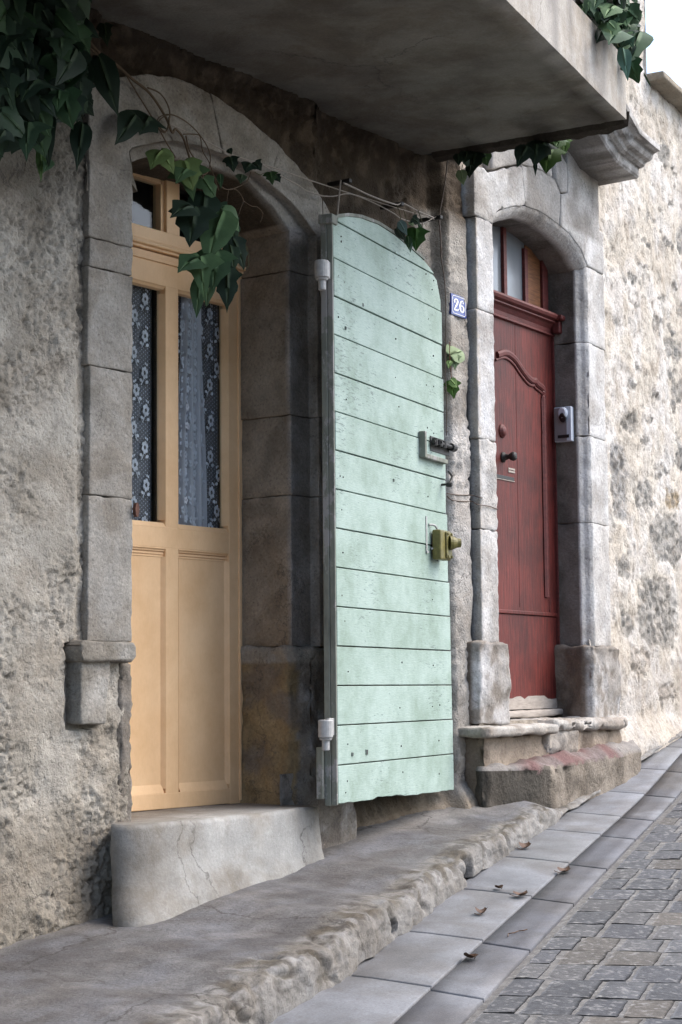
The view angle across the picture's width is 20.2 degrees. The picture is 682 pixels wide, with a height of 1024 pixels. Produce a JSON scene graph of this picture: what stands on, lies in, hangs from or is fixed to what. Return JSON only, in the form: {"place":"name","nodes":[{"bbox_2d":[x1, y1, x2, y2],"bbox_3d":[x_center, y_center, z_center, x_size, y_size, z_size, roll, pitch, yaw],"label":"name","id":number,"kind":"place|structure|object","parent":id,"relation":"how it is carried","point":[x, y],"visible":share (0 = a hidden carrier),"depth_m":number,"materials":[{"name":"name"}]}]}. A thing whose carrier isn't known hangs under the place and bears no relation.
{"place":"outdoors","nodes":[
{"label":"outdoors","id":0,"kind":"place"},
{"bbox_2d":[0,731,681,1023],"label":"sidewalk","id":1,"kind":"structure","parent":0,"point":[268,951],"depth_m":5.67,"materials":[{"name":"grey stone"}]},
{"bbox_2d":[269,737,681,1023],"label":"gutter","id":2,"kind":"object","parent":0,"point":[425,971],"visible":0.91,"depth_m":6.23,"materials":[{"name":"stone"}]},
{"bbox_2d":[464,952,477,958],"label":"fallen leaf","id":3,"kind":"object","parent":2,"relation":"on","point":[470,955],"visible":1,"depth_m":5.75,"materials":[{"name":"brown plant"}]},
{"bbox_2d":[474,907,486,914],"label":"fallen leaf","id":4,"kind":"object","parent":2,"relation":"on","point":[481,911],"visible":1,"depth_m":6.33,"materials":[{"name":"brown plant"}]},
{"bbox_2d":[509,890,527,896],"bbox_3d":[0.611,1.309,6.561,0.096,0.018,0.051,2,-6,-28],"label":"fallen leaf","id":5,"kind":"object","parent":2,"relation":"on","point":[522,893],"visible":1,"depth_m":6.56,"materials":[{"name":"brown plant"}]},
{"bbox_2d":[518,841,530,849],"bbox_3d":[0.709,1.285,7.376,0.048,0.024,0.096,6,7,24],"label":"fallen leaf","id":6,"kind":"object","parent":2,"relation":"on","point":[525,845],"visible":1,"depth_m":7.39,"materials":[{"name":"brown plant"}]},
{"bbox_2d":[555,866,570,872],"bbox_3d":[0.807,1.296,6.934,0.048,0.020,0.097,4,1,30],"label":"fallen leaf","id":7,"kind":"object","parent":2,"relation":"on","point":[564,869],"visible":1,"depth_m":6.95,"materials":[{"name":"brown plant"}]},
{"bbox_2d":[464,793,681,1023],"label":"road","id":8,"kind":"structure","parent":0,"point":[607,949],"depth_m":5.73,"materials":[{"name":"grey stone"}]},
{"bbox_2d":[645,0,681,159],"label":"sky","id":9,"kind":"structure","parent":0,"point":[663,18],"materials":[{"name":"white"}]},
{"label":"ground","id":10,"kind":"structure","parent":0,"visible":0},
{"bbox_2d":[0,0,629,948],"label":"stone house","id":11,"kind":"structure","parent":10,"relation":"on","point":[264,678],"depth_m":6.82,"materials":[{"name":"stone"}]},
{"bbox_2d":[0,0,262,222],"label":"ivy","id":12,"kind":"object","parent":11,"relation":"hanging from","point":[52,70],"visible":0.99,"depth_m":5.59,"materials":[{"name":"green plant"}]},
{"bbox_2d":[127,286,149,520],"bbox_3d":[-0.753,-0.380,6.704,0.015,0.916,0.280,-4,-7,36],"label":"lace curtain","id":13,"kind":"object","parent":11,"relation":"hanging from","point":[145,332],"visible":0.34,"depth_m":6.76,"materials":[{"name":"white fabric"}]},
{"bbox_2d":[129,173,245,811],"bbox_3d":[-0.627,-0.535,6.823,0.090,3.158,1.050,-4,-7,36],"label":"door","id":14,"kind":"structure","parent":11,"relation":"in","point":[186,720],"depth_m":6.83,"materials":[{"name":"yellow paint"}]},
{"bbox_2d":[178,297,219,527],"bbox_3d":[-0.531,-0.355,6.992,0.039,0.916,0.310,-4,-7,36],"label":"lace curtain","id":15,"kind":"object","parent":11,"relation":"hanging from","point":[193,499],"visible":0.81,"depth_m":6.97,"materials":[{"name":"white fabric"}]},
{"bbox_2d":[145,148,280,317],"bbox_3d":[-0.381,-0.951,6.513,0.189,0.643,0.740,-4,-7,36],"label":"ivy","id":16,"kind":"object","parent":11,"relation":"hanging from","point":[208,218],"visible":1,"depth_m":6.41,"materials":[{"name":"green plant"}]},
{"bbox_2d":[170,124,447,435],"bbox_3d":[-0.075,-0.939,7.133,0.105,1.146,1.768,-4,-7,36],"label":"cable","id":17,"kind":"object","parent":11,"relation":"attached to","point":[390,205],"visible":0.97,"depth_m":7.45,"materials":[{"name":"metal"}]},
{"bbox_2d":[337,180,341,213],"bbox_3d":[-0.007,-1.169,7.135,0.007,0.174,0.128,-1,-5,7],"label":"hanging wire","id":18,"kind":"object","parent":17,"relation":"hanging from","point":[339,197],"visible":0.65,"depth_m":7.13,"materials":[{"name":"grey metal"}]},
{"bbox_2d":[394,205,429,251],"bbox_3d":[0.259,-1.092,7.409,0.101,0.185,0.202,-4,-7,36],"label":"ivy","id":19,"kind":"object","parent":11,"relation":"hanging from","point":[415,238],"visible":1,"depth_m":7.41,"materials":[{"name":"green plant"}]},
{"bbox_2d":[441,471,452,486],"bbox_3d":[0.402,-0.131,7.746,0.134,0.072,0.053,-4,-7,36],"label":"shutter catch","id":20,"kind":"object","parent":11,"relation":"attached to","point":[449,484],"visible":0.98,"depth_m":7.71,"materials":[{"name":"metal"}]},
{"bbox_2d":[443,341,464,398],"bbox_3d":[0.475,-0.580,7.881,0.140,0.239,0.062,4,-7,-41],"label":"ivy","id":21,"kind":"object","parent":11,"relation":"attached to","point":[456,357],"visible":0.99,"depth_m":7.87,"materials":[{"name":"green plant"}]},
{"bbox_2d":[449,293,465,318],"bbox_3d":[0.480,-0.858,7.986,0.032,0.088,0.139,-4,-6,31],"label":"house number plate","id":22,"kind":"object","parent":11,"relation":"attached to","point":[457,305],"visible":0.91,"depth_m":7.97,"materials":[{"name":"blue ceramic"}]},
{"bbox_2d":[453,151,491,185],"bbox_3d":[0.536,-1.422,7.836,0.110,0.205,0.292,-4,-7,36],"label":"ivy","id":23,"kind":"object","parent":11,"relation":"hanging from","point":[472,161],"visible":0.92,"depth_m":7.78,"materials":[{"name":"green plant"}]},
{"bbox_2d":[514,139,572,175],"bbox_3d":[0.824,-1.453,7.693,0.127,0.260,0.457,-5,-7,42],"label":"ivy","id":24,"kind":"object","parent":11,"relation":"hanging from","point":[546,156],"visible":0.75,"depth_m":7.63,"materials":[{"name":"green plant"}]},
{"bbox_2d":[575,0,653,86],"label":"ivy","id":25,"kind":"object","parent":11,"relation":"attached to","point":[616,23],"visible":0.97,"depth_m":7.25,"materials":[{"name":"green plant"}]},
{"bbox_2d":[426,0,681,814],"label":"stone house","id":26,"kind":"structure","parent":10,"relation":"on","point":[574,645],"depth_m":8.98,"materials":[{"name":"beige stone"}]},
{"bbox_2d":[447,493,482,497],"bbox_3d":[0.504,-0.072,7.895,0.044,0.016,0.248,-4,-7,36],"label":"wire","id":27,"kind":"object","parent":26,"relation":"attached to","point":[464,495],"visible":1,"depth_m":7.93,"materials":[{"name":"grey metal"}]},
{"bbox_2d":[447,496,497,509],"bbox_3d":[0.546,-0.038,7.949,0.045,0.033,0.392,-4,-7,36],"label":"wire","id":28,"kind":"object","parent":26,"relation":"attached to","point":[472,501],"visible":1,"depth_m":7.95,"materials":[{"name":"grey metal"}]},
{"bbox_2d":[492,226,564,717],"bbox_3d":[0.786,-0.250,8.665,0.126,2.359,0.992,-4,-6,31],"label":"door","id":29,"kind":"structure","parent":26,"relation":"in","point":[524,329],"depth_m":8.79,"materials":[{"name":"red paint"}]},
{"bbox_2d":[554,406,573,442],"bbox_3d":[1.043,-0.413,9.018,0.095,0.165,0.064,-4,-7,36],"label":"entry phone","id":30,"kind":"object","parent":26,"relation":"attached to","point":[564,423],"visible":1,"depth_m":9.00,"materials":[{"name":"plastic"}]},
{"bbox_2d":[558,434,568,437],"bbox_3d":[1.047,-0.356,9.005,0.061,0.015,0.003,-4,-7,36],"label":"name window","id":31,"kind":"structure","parent":30,"relation":"in","point":[567,435],"depth_m":9.00,"materials":[{"name":"black plastic"}]}
]}

